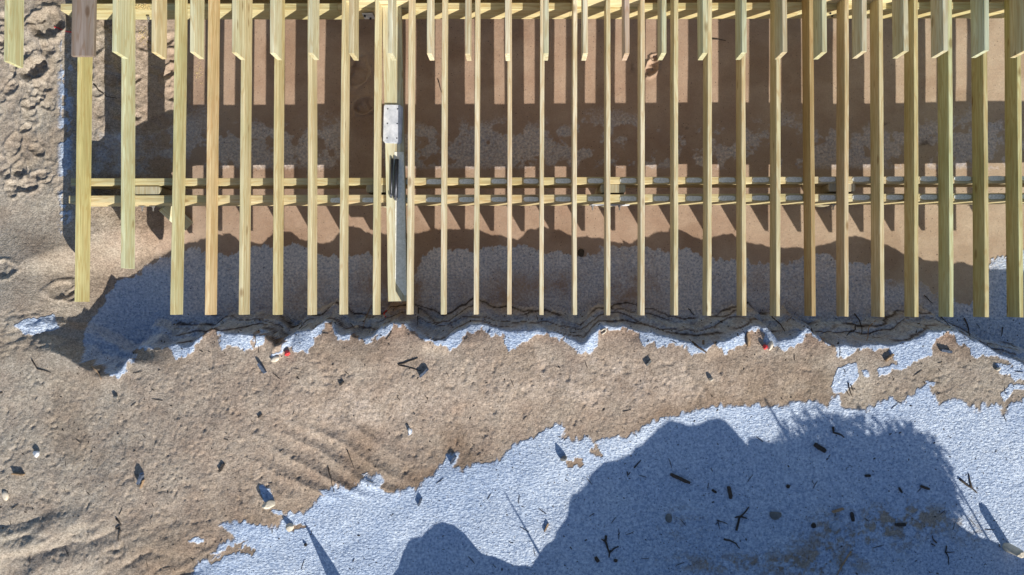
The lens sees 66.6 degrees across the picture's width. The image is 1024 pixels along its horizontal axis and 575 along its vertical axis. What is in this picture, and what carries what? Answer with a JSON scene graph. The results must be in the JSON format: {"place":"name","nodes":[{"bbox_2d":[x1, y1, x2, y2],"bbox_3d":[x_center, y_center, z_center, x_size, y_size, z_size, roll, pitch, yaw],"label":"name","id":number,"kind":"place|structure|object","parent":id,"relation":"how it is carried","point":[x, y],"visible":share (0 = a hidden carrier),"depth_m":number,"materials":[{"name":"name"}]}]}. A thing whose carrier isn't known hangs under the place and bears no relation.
{"place":"outdoors","nodes":[
{"label":"outdoors","id":0,"kind":"place"},
{"bbox_2d":[0,0,1023,574],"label":"ground","id":1,"kind":"structure","parent":0,"point":[120,318],"depth_m":7.22,"materials":[{"name":"beige sand"}]},
{"bbox_2d":[2,491,8,500],"bbox_3d":[-4.668,1.919,7.187,0.059,0.037,0.093,-11,89,1],"label":"pebble","id":2,"kind":"object","parent":1,"relation":"on","point":[5,495],"visible":1,"depth_m":7.17,"materials":[{"name":"white stone"}]},
{"bbox_2d":[11,473,24,475],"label":"wood chip","id":3,"kind":"object","parent":1,"relation":"on","point":[19,474],"visible":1,"depth_m":7.16,"materials":[{"name":"beige wood"}]},
{"bbox_2d":[33,451,39,456],"bbox_3d":[-4.385,1.535,7.196,0.061,0.057,0.062,-17,89,1],"label":"paper scrap","id":4,"kind":"object","parent":1,"relation":"on","point":[36,453],"visible":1,"depth_m":7.18,"materials":[{"name":"white paper"}]},
{"bbox_2d":[115,518,121,540],"bbox_3d":[-3.608,2.216,7.143,0.061,0.030,0.213,0,89,1],"label":"twig","id":5,"kind":"object","parent":1,"relation":"on","point":[117,527],"visible":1,"depth_m":7.14,"materials":[{"name":"brown wood"}]},
{"bbox_2d":[136,474,143,484],"bbox_3d":[-3.401,1.756,7.133,0.026,0.055,0.094,22,89,1],"label":"driftwood","id":6,"kind":"object","parent":1,"relation":"on","point":[140,478],"visible":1,"depth_m":7.11,"materials":[{"name":"grey wood"}]},
{"bbox_2d":[135,4,202,79],"bbox_3d":[-3.354,-2.395,7.561,0.850,0.555,0.368,38,90,1],"label":"sawdust","id":7,"kind":"object","parent":1,"relation":"on","point":[140,6],"visible":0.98,"depth_m":7.30},
{"bbox_2d":[159,206,192,229],"bbox_3d":[-3.290,-0.696,7.643,0.038,0.315,0.147,21,65,42],"label":"wood offcut","id":8,"kind":"object","parent":1,"relation":"on","point":[166,211],"visible":0.52,"depth_m":7.57,"materials":[{"name":"brown wood"}]},
{"bbox_2d":[257,362,266,373],"bbox_3d":[-2.285,0.736,7.125,0.032,0.048,0.106,-35,89,0],"label":"driftwood","id":9,"kind":"object","parent":1,"relation":"on","point":[261,368],"visible":1,"depth_m":7.11,"materials":[{"name":"grey wood"}]},
{"bbox_2d":[262,500,274,508],"bbox_3d":[-2.209,1.974,7.089,0.104,0.150,0.073,-34,89,0],"label":"stone","id":10,"kind":"object","parent":1,"relation":"on","point":[269,504],"visible":1,"depth_m":7.05,"materials":[{"name":"white stone"}]},
{"bbox_2d":[270,356,278,361],"bbox_3d":[-2.164,0.653,7.123,0.088,0.040,0.053,-23,89,0],"label":"shell","id":11,"kind":"object","parent":1,"relation":"on","point":[275,359],"visible":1,"depth_m":7.11},
{"bbox_2d":[285,523,293,531],"bbox_3d":[-2.028,2.186,7.122,0.072,0.095,0.057,45,90,1],"label":"stone","id":12,"kind":"object","parent":1,"relation":"on","point":[289,527],"visible":1,"depth_m":7.10,"materials":[{"name":"white stone"}]},
{"bbox_2d":[398,358,420,370],"bbox_3d":[-0.933,0.700,7.114,0.218,0.027,0.126,0,89,1],"label":"twig","id":13,"kind":"object","parent":1,"relation":"on","point":[407,366],"visible":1,"depth_m":7.11,"materials":[{"name":"wood"}]},
{"bbox_2d":[0,26,1023,574],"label":"beach debris","id":14,"kind":"object","parent":1,"relation":"on","point":[558,436],"visible":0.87,"depth_m":7.11,"materials":[{"name":"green plant"}]},
{"bbox_2d":[4,0,1023,67],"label":"deck frame","id":15,"kind":"object","parent":1,"relation":"on","point":[14,33],"visible":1,"depth_m":6.11,"materials":[{"name":"brown wood"}]},
{"bbox_2d":[71,0,96,56],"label":"loose plank","id":16,"kind":"object","parent":15,"relation":"on","point":[84,27],"visible":1,"depth_m":6.12,"materials":[{"name":"brown wood"}]},
{"bbox_2d":[10,309,1023,569],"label":"debris","id":17,"kind":"object","parent":1,"relation":"on","point":[518,501],"visible":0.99,"depth_m":7.11,"materials":[{"name":"beige plant"}]},
{"bbox_2d":[61,0,1023,316],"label":"deck frame","id":18,"kind":"object","parent":1,"relation":"on","point":[607,194],"visible":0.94,"depth_m":7.09,"materials":[{"name":"brown wood"}]},
{"bbox_2d":[382,7,406,300],"bbox_3d":[-1.080,-1.239,7.207,0.181,0.041,2.731,-1,89,1],"label":"loose plank","id":19,"kind":"object","parent":18,"relation":"on","point":[396,209],"visible":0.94,"depth_m":7.18,"materials":[{"name":"brown wood"}]},
{"bbox_2d":[389,158,392,197],"bbox_3d":[-1.111,-1.005,7.173,0.035,0.029,0.364,0,89,1],"label":"threaded rod","id":20,"kind":"object","parent":19,"relation":"on","point":[391,182],"visible":1,"depth_m":7.17,"materials":[{"name":"metal"}]},
{"bbox_2d":[385,107,402,143],"bbox_3d":[-1.092,-1.500,7.190,0.162,0.006,0.345,3,89,1],"label":"steel plate","id":21,"kind":"object","parent":19,"relation":"on","point":[401,129],"visible":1,"depth_m":7.18,"materials":[{"name":"silver metal"}]},
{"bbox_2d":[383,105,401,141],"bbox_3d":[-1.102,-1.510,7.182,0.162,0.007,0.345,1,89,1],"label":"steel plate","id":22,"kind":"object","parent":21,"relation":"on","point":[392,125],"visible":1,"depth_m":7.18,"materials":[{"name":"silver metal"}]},
{"bbox_2d":[393,159,398,200],"bbox_3d":[-1.066,-0.990,7.172,0.038,0.036,0.379,2,89,1],"label":"threaded rod","id":23,"kind":"object","parent":19,"relation":"on","point":[396,166],"visible":1,"depth_m":7.16,"materials":[{"name":"metal"}]},
{"bbox_2d":[577,248,583,256],"bbox_3d":[0.681,-0.345,7.713,0.068,0.030,0.082,0,89,1],"label":"pebble","id":24,"kind":"object","parent":1,"relation":"on","point":[580,253],"visible":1,"depth_m":7.70,"materials":[{"name":"black stone"}]},
{"bbox_2d":[601,535,618,557],"bbox_3d":[0.867,2.350,7.086,0.171,0.025,0.137,43,90,1],"label":"twig","id":25,"kind":"object","parent":1,"relation":"on","point":[605,540],"visible":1,"depth_m":7.08,"materials":[{"name":"brown wood"}]},
{"bbox_2d":[665,514,671,522],"bbox_3d":[1.427,2.101,7.105,0.063,0.024,0.085,-12,89,1],"label":"pebble","id":26,"kind":"object","parent":1,"relation":"on","point":[668,518],"visible":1,"depth_m":7.10,"materials":[{"name":"grey stone"}]},
{"bbox_2d":[670,473,690,483],"bbox_3d":[1.532,1.741,7.098,0.194,0.027,0.033,24,89,1],"label":"driftwood","id":27,"kind":"object","parent":1,"relation":"on","point":[679,478],"visible":1,"depth_m":7.09,"materials":[{"name":"brown wood"}]},
{"bbox_2d":[691,341,706,352],"bbox_3d":[1.693,0.546,7.079,0.153,0.109,0.032,43,90,1],"label":"twig","id":28,"kind":"object","parent":1,"relation":"on","point":[696,345],"visible":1,"depth_m":7.03,"materials":[{"name":"wood"}]},
{"bbox_2d":[727,486,732,498],"bbox_3d":[1.980,1.864,7.087,0.036,0.022,0.113,-10,89,1],"label":"wood chip","id":29,"kind":"object","parent":1,"relation":"on","point":[730,495],"visible":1,"depth_m":7.08,"materials":[{"name":"brown wood"}]},
{"bbox_2d":[723,538,739,548],"bbox_3d":[2.001,2.319,7.082,0.170,0.018,0.034,29,89,1],"label":"twig","id":30,"kind":"object","parent":1,"relation":"on","point":[731,541],"visible":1,"depth_m":7.08,"materials":[{"name":"wood"}]},
{"bbox_2d":[735,507,748,530],"bbox_3d":[2.083,2.092,7.086,0.097,0.020,0.246,39,90,1],"label":"twig","id":31,"kind":"object","parent":1,"relation":"on","point":[738,522],"visible":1,"depth_m":7.08,"materials":[{"name":"brown wood"}]},
{"bbox_2d":[746,333,750,346],"bbox_3d":[2.134,0.470,7.035,0.027,0.033,0.125,-2,89,1],"label":"wood chip","id":32,"kind":"object","parent":1,"relation":"on","point":[748,340],"visible":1,"depth_m":7.02,"materials":[{"name":"beige wood"}]},
{"bbox_2d":[770,512,781,519],"bbox_3d":[2.396,2.071,7.077,0.107,0.049,0.075,-6,89,1],"label":"stone","id":33,"kind":"object","parent":1,"relation":"on","point":[775,515],"visible":1,"depth_m":7.06,"materials":[{"name":"grey stone"}]},
{"bbox_2d":[813,443,826,452],"bbox_3d":[2.798,1.457,7.084,0.119,0.022,0.047,32,90,1],"label":"wood chip","id":34,"kind":"object","parent":1,"relation":"on","point":[820,448],"visible":1,"depth_m":7.07,"materials":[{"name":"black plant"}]},
{"bbox_2d":[831,522,839,530],"bbox_3d":[2.934,2.169,7.072,0.070,0.023,0.084,6,89,1],"label":"stone","id":35,"kind":"object","parent":1,"relation":"on","point":[835,526],"visible":1,"depth_m":7.07,"materials":[{"name":"white stone"}]},
{"bbox_2d":[832,508,843,512],"bbox_3d":[2.953,2.019,7.064,0.106,0.032,0.018,-18,89,1],"label":"wood chip","id":36,"kind":"object","parent":1,"relation":"on","point":[837,510],"visible":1,"depth_m":7.05,"materials":[{"name":"brown wood"}]},
{"bbox_2d":[832,427,844,437],"bbox_3d":[2.949,1.325,7.076,0.145,0.021,0.049,45,90,1],"label":"twig","id":37,"kind":"object","parent":1,"relation":"on","point":[833,428],"visible":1,"depth_m":7.07,"materials":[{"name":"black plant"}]},
{"bbox_2d":[837,551,851,574],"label":"twig","id":38,"kind":"object","parent":1,"relation":"on","point":[848,555],"visible":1,"depth_m":7.06,"materials":[{"name":"brown wood"}]},
{"bbox_2d":[850,512,854,521],"bbox_3d":[3.085,2.077,7.064,0.029,0.022,0.082,-8,89,1],"label":"wood chip","id":39,"kind":"object","parent":1,"relation":"on","point":[852,517],"visible":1,"depth_m":7.05,"materials":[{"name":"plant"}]},
{"bbox_2d":[885,353,893,361],"bbox_3d":[3.404,0.632,7.027,0.094,0.033,0.020,-42,89,0],"label":"wood chip","id":40,"kind":"object","parent":1,"relation":"on","point":[887,359],"visible":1,"depth_m":7.01,"materials":[{"name":"beige wood"}]},
{"bbox_2d":[895,523,905,526],"bbox_3d":[3.515,2.145,7.055,0.094,0.022,0.030,0,89,1],"label":"wood chip","id":41,"kind":"object","parent":1,"relation":"on","point":[900,524],"visible":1,"depth_m":7.05,"materials":[{"name":"brown wood"}]},
{"bbox_2d":[940,349,952,352],"bbox_3d":[3.909,0.572,7.017,0.094,0.033,0.027,12,89,1],"label":"wood chip","id":42,"kind":"object","parent":1,"relation":"on","point":[945,350],"visible":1,"depth_m":7.00,"materials":[{"name":"grey wood"}]},
{"bbox_2d":[959,473,976,492],"bbox_3d":[4.148,1.760,7.041,0.202,0.020,0.104,38,90,1],"label":"twig","id":43,"kind":"object","parent":1,"relation":"on","point":[966,484],"visible":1,"depth_m":7.04,"materials":[{"name":"wood"}]},
{"bbox_2d":[1002,543,1023,557],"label":"wooden stub","id":44,"kind":"object","parent":1,"relation":"on","point":[1013,549],"visible":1,"depth_m":6.89,"materials":[{"name":"wood"}]},
{"bbox_2d":[767,341,772,350],"bbox_3d":[2.325,0.523,7.027,0.050,0.060,0.094,23,89,1],"label":"stone","id":45,"kind":"object","parent":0,"point":[770,346],"visible":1,"depth_m":7.01,"materials":[{"name":"white stone"}]}
]}

